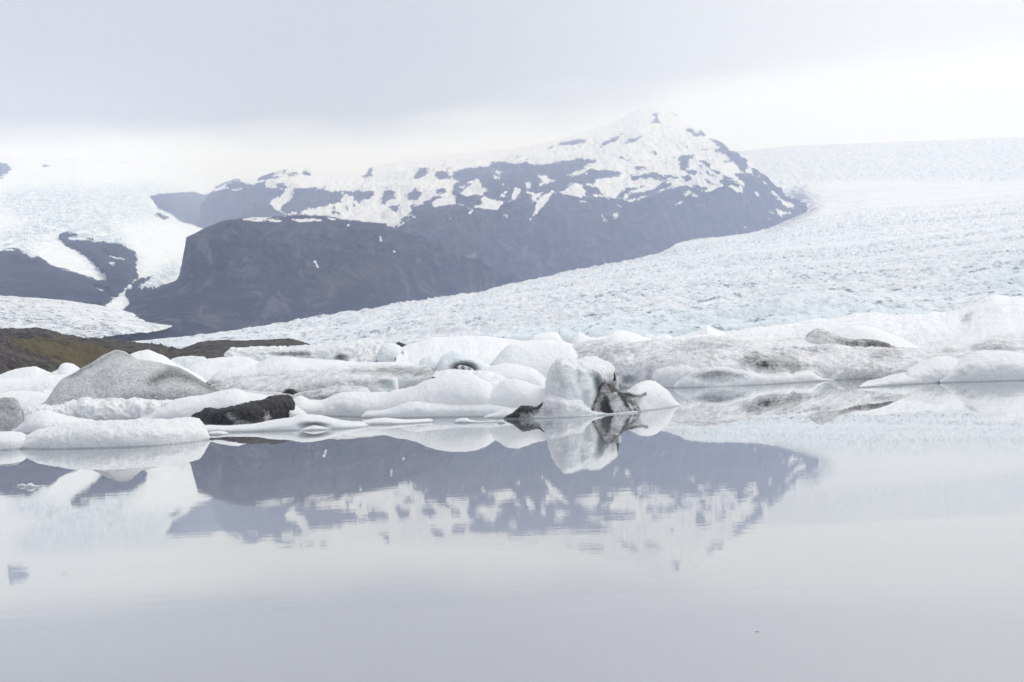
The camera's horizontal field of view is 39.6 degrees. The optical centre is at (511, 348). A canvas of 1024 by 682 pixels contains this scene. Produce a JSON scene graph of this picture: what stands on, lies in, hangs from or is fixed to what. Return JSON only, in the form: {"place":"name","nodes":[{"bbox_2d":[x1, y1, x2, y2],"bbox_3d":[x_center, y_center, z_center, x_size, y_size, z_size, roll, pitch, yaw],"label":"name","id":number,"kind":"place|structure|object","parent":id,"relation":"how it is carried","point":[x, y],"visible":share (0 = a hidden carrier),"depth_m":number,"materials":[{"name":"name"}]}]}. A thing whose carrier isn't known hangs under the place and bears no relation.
{"place":"outdoors","nodes":[
{"label":"outdoors","id":0,"kind":"place"},
{"bbox_2d":[0,295,171,337],"bbox_3d":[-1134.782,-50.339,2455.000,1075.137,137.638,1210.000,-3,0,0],"label":"glacier tongue","id":1,"kind":"object","parent":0,"point":[80,319],"visible":0.81,"depth_m":2358.35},
{"bbox_2d":[0,327,205,373],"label":"moraine hill","id":2,"kind":"structure","parent":0,"point":[51,351],"depth_m":377.76,"materials":[{"name":"brown soil"}]},
{"bbox_2d":[0,157,240,309],"bbox_3d":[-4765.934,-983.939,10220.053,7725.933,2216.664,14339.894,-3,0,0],"label":"valley glacier","id":3,"kind":"object","parent":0,"point":[111,234],"visible":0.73,"depth_m":6644.48,"materials":[{"name":"ice"},{"name":"snow"}]},
{"bbox_2d":[179,338,309,358],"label":"gravel mound","id":4,"kind":"object","parent":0,"point":[209,349],"visible":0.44,"depth_m":440.29,"materials":[{"name":"grey gravel"}]},
{"bbox_2d":[100,215,517,340],"bbox_3d":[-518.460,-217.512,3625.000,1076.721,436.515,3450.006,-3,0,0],"label":"foothill","id":5,"kind":"structure","parent":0,"point":[238,273],"depth_m":3517.51,"materials":[{"name":"grey stone"}]},
{"bbox_2d":[195,106,807,282],"bbox_3d":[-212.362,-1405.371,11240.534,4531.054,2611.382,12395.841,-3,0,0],"label":"mountain","id":6,"kind":"structure","parent":0,"point":[643,182],"depth_m":8738.73,"materials":[{"name":"grey stone"}]},
{"bbox_2d":[0,378,1023,681],"bbox_3d":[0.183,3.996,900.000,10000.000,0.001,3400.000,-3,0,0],"label":"lake water","id":7,"kind":"structure","parent":0,"point":[842,530],"depth_m":28.53,"materials":[{"name":"grey liquid"}]},
{"bbox_2d":[0,397,23,430],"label":"ice lump","id":8,"kind":"object","parent":7,"relation":"on","point":[11,413],"visible":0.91,"depth_m":93.07,"materials":[{"name":"white ice"}]},
{"bbox_2d":[0,431,25,449],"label":"ice floe","id":9,"kind":"object","parent":7,"relation":"on","point":[11,440],"visible":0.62,"depth_m":73.07,"materials":[{"name":"white ice"}]},
{"bbox_2d":[0,366,50,378],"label":"iceberg","id":10,"kind":"object","parent":7,"relation":"on","point":[28,372],"visible":0.31,"depth_m":154.81,"materials":[{"name":"white ice"}]},
{"bbox_2d":[0,390,52,406],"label":"ice floe","id":11,"kind":"object","parent":7,"relation":"on","point":[26,398],"visible":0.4,"depth_m":120.74,"materials":[{"name":"white ice"}]},
{"bbox_2d":[17,483,40,487],"bbox_3d":[-16.739,5.053,49.030,1.312,0.842,0.470,-3,0,34],"label":"ice chunk","id":12,"kind":"object","parent":7,"relation":"on","point":[29,485],"visible":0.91,"depth_m":48.75,"materials":[{"name":"white ice"}]},
{"bbox_2d":[0,373,72,392],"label":"ice floe","id":13,"kind":"object","parent":7,"relation":"on","point":[41,383],"visible":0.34,"depth_m":135.18,"materials":[{"name":"white ice"}]},
{"bbox_2d":[12,410,94,432],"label":"ice floe","id":14,"kind":"object","parent":7,"relation":"on","point":[35,421],"visible":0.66,"depth_m":91.26,"materials":[{"name":"white ice"}]},
{"bbox_2d":[50,363,79,374],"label":"iceberg","id":15,"kind":"object","parent":7,"relation":"on","point":[64,368],"visible":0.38,"depth_m":148.89,"materials":[{"name":"white ice"}]},
{"bbox_2d":[22,397,172,420],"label":"ice floe","id":16,"kind":"object","parent":7,"relation":"on","point":[97,409],"visible":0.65,"depth_m":104.84,"materials":[{"name":"white ice"}]},
{"bbox_2d":[21,417,209,448],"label":"ice floe","id":17,"kind":"object","parent":7,"relation":"on","point":[140,432],"visible":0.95,"depth_m":71.23,"materials":[{"name":"white ice"}]},
{"bbox_2d":[40,350,220,405],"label":"iceberg","id":18,"kind":"object","parent":7,"relation":"on","point":[118,374],"visible":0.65,"depth_m":110.48,"materials":[{"name":"white ice"}]},
{"bbox_2d":[130,350,210,383],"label":"iceberg","id":19,"kind":"object","parent":7,"relation":"on","point":[148,355],"visible":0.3,"depth_m":144.88,"materials":[{"name":"white ice"}]},
{"bbox_2d":[171,356,206,367],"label":"ice chunk","id":20,"kind":"object","parent":7,"relation":"on","point":[185,361],"visible":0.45,"depth_m":173.61,"materials":[{"name":"white ice"}]},
{"bbox_2d":[209,431,228,434],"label":"ice floe","id":21,"kind":"object","parent":7,"relation":"on","point":[218,433],"visible":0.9,"depth_m":78.21,"materials":[{"name":"white ice"}]},
{"bbox_2d":[140,388,306,418],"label":"ice floe","id":22,"kind":"object","parent":7,"relation":"on","point":[189,406],"visible":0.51,"depth_m":99.03,"materials":[{"name":"white ice"}]},
{"bbox_2d":[187,356,259,380],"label":"iceberg","id":23,"kind":"object","parent":7,"relation":"on","point":[207,369],"visible":0.23,"depth_m":153.28,"materials":[{"name":"white ice"}]},
{"bbox_2d":[191,394,295,425],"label":"black iceberg","id":24,"kind":"object","parent":7,"relation":"on","point":[273,407],"visible":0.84,"depth_m":90.47,"materials":[{"name":"black ice"}]},
{"bbox_2d":[205,414,368,432],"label":"ice floe","id":25,"kind":"object","parent":7,"relation":"on","point":[304,422],"visible":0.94,"depth_m":79.50,"materials":[{"name":"white ice"}]},
{"bbox_2d":[224,340,384,361],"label":"iceberg","id":26,"kind":"object","parent":7,"relation":"on","point":[344,350],"visible":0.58,"depth_m":181.95,"materials":[{"name":"white ice"}]},
{"bbox_2d":[206,356,432,399],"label":"iceberg","id":27,"kind":"object","parent":7,"relation":"on","point":[316,379],"visible":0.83,"depth_m":126.87,"materials":[{"name":"white ice"}]},
{"bbox_2d":[282,389,297,394],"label":"black stone","id":28,"kind":"object","parent":27,"relation":"on","point":[290,391],"visible":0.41,"depth_m":111.23,"materials":[{"name":"black stone"}]},
{"bbox_2d":[348,344,380,361],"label":"ice chunk","id":29,"kind":"object","parent":7,"relation":"on","point":[367,353],"visible":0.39,"depth_m":166.31,"materials":[{"name":"white ice"}]},
{"bbox_2d":[376,343,403,361],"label":"iceberg","id":30,"kind":"object","parent":7,"relation":"on","point":[388,352],"visible":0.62,"depth_m":158.81,"materials":[{"name":"white ice"}]},
{"bbox_2d":[396,342,406,346],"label":"black stone","id":31,"kind":"object","parent":30,"relation":"on","point":[400,344],"visible":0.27,"depth_m":210.86,"materials":[{"name":"black stone"}]},
{"bbox_2d":[362,418,432,424],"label":"ice floe","id":32,"kind":"object","parent":7,"relation":"on","point":[379,421],"visible":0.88,"depth_m":81.31,"materials":[{"name":"white ice"}]},
{"bbox_2d":[293,374,545,417],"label":"ice floe","id":33,"kind":"object","parent":7,"relation":"on","point":[459,395],"visible":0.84,"depth_m":88.20,"materials":[{"name":"white ice"}]},
{"bbox_2d":[419,355,438,372],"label":"iceberg","id":34,"kind":"object","parent":7,"relation":"on","point":[431,361],"visible":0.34,"depth_m":134.96,"materials":[{"name":"white ice"}]},
{"bbox_2d":[436,351,489,370],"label":"ice arch","id":35,"kind":"structure","parent":7,"relation":"on","point":[451,360],"depth_m":132.19,"materials":[{"name":"white ice"}]},
{"bbox_2d":[454,365,472,369],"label":"ice chunk","id":36,"kind":"object","parent":7,"relation":"on","point":[462,367],"visible":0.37,"depth_m":131.04,"materials":[{"name":"white ice"}]},
{"bbox_2d":[431,369,505,380],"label":"ice floe","id":37,"kind":"object","parent":7,"relation":"on","point":[486,375],"visible":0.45,"depth_m":119.66,"materials":[{"name":"white ice"}]},
{"bbox_2d":[454,418,496,422],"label":"ice floe","id":38,"kind":"object","parent":7,"relation":"on","point":[463,420],"visible":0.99,"depth_m":78.68,"materials":[{"name":"white ice"}]},
{"bbox_2d":[395,336,577,386],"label":"iceberg","id":39,"kind":"object","parent":7,"relation":"on","point":[531,361],"visible":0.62,"depth_m":141.29,"materials":[{"name":"white ice"}]},
{"bbox_2d":[487,380,500,386],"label":"ice floe","id":40,"kind":"object","parent":7,"relation":"on","point":[493,383],"visible":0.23,"depth_m":107.42,"materials":[{"name":"white ice"}]},
{"bbox_2d":[530,332,562,340],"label":"iceberg","id":41,"kind":"object","parent":7,"relation":"on","point":[554,336],"visible":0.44,"depth_m":237.74,"materials":[{"name":"white ice"}]},
{"bbox_2d":[559,328,572,342],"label":"ice shard","id":42,"kind":"object","parent":7,"relation":"on","point":[566,335],"visible":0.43,"depth_m":250.77,"materials":[{"name":"white ice"}]},
{"bbox_2d":[569,332,600,344],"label":"iceberg","id":43,"kind":"object","parent":7,"relation":"on","point":[577,338],"visible":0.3,"depth_m":202.60,"materials":[{"name":"white ice"}]},
{"bbox_2d":[504,356,680,418],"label":"iceberg","id":44,"kind":"object","parent":7,"relation":"on","point":[585,386],"visible":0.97,"depth_m":81.01,"materials":[{"name":"white ice"}]},
{"bbox_2d":[597,330,651,342],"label":"iceberg","id":45,"kind":"object","parent":7,"relation":"on","point":[617,336],"visible":0.24,"depth_m":218.87,"materials":[{"name":"white ice"}]},
{"bbox_2d":[643,334,654,337],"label":"ice chunk","id":46,"kind":"object","parent":7,"relation":"on","point":[649,335],"visible":0.2,"depth_m":246.50,"materials":[{"name":"white ice"}]},
{"bbox_2d":[651,325,735,339],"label":"iceberg","id":47,"kind":"object","parent":7,"relation":"on","point":[706,330],"visible":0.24,"depth_m":205.14,"materials":[{"name":"white ice"}]},
{"bbox_2d":[572,335,1023,387],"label":"iceberg","id":48,"kind":"object","parent":7,"relation":"on","point":[712,361],"visible":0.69,"depth_m":123.71,"materials":[{"name":"white ice"}]},
{"bbox_2d":[805,328,895,347],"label":"iceberg","id":49,"kind":"object","parent":7,"relation":"on","point":[817,336],"visible":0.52,"depth_m":132.57,"materials":[{"name":"white ice"}]},
{"bbox_2d":[679,294,1023,348],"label":"iceberg","id":50,"kind":"object","parent":7,"relation":"on","point":[985,318],"visible":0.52,"depth_m":158.83,"materials":[{"name":"white ice"}]},
{"bbox_2d":[859,350,1023,387],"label":"iceberg","id":51,"kind":"object","parent":7,"relation":"on","point":[988,365],"visible":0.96,"depth_m":104.68,"materials":[{"name":"white ice"}]},
{"bbox_2d":[942,333,1023,353],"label":"iceberg","id":52,"kind":"object","parent":7,"relation":"on","point":[1010,341],"visible":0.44,"depth_m":127.22,"materials":[{"name":"white ice"}]},
{"bbox_2d":[0,0,1023,181],"label":"sky","id":53,"kind":"structure","parent":0,"point":[254,89],"materials":[{"name":"white"}]},
{"bbox_2d":[132,185,1023,348],"bbox_3d":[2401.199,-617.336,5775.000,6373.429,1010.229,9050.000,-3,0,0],"label":"glacier","id":54,"kind":"object","parent":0,"point":[944,250],"visible":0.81,"depth_m":2077.33,"materials":[{"name":"white ice"}]},
{"bbox_2d":[738,137,1023,211],"bbox_3d":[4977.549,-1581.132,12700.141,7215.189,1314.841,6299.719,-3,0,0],"label":"glacier","id":55,"kind":"object","parent":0,"point":[812,177],"visible":0.69,"depth_m":12773.73,"materials":[{"name":"white ice"}]}
]}

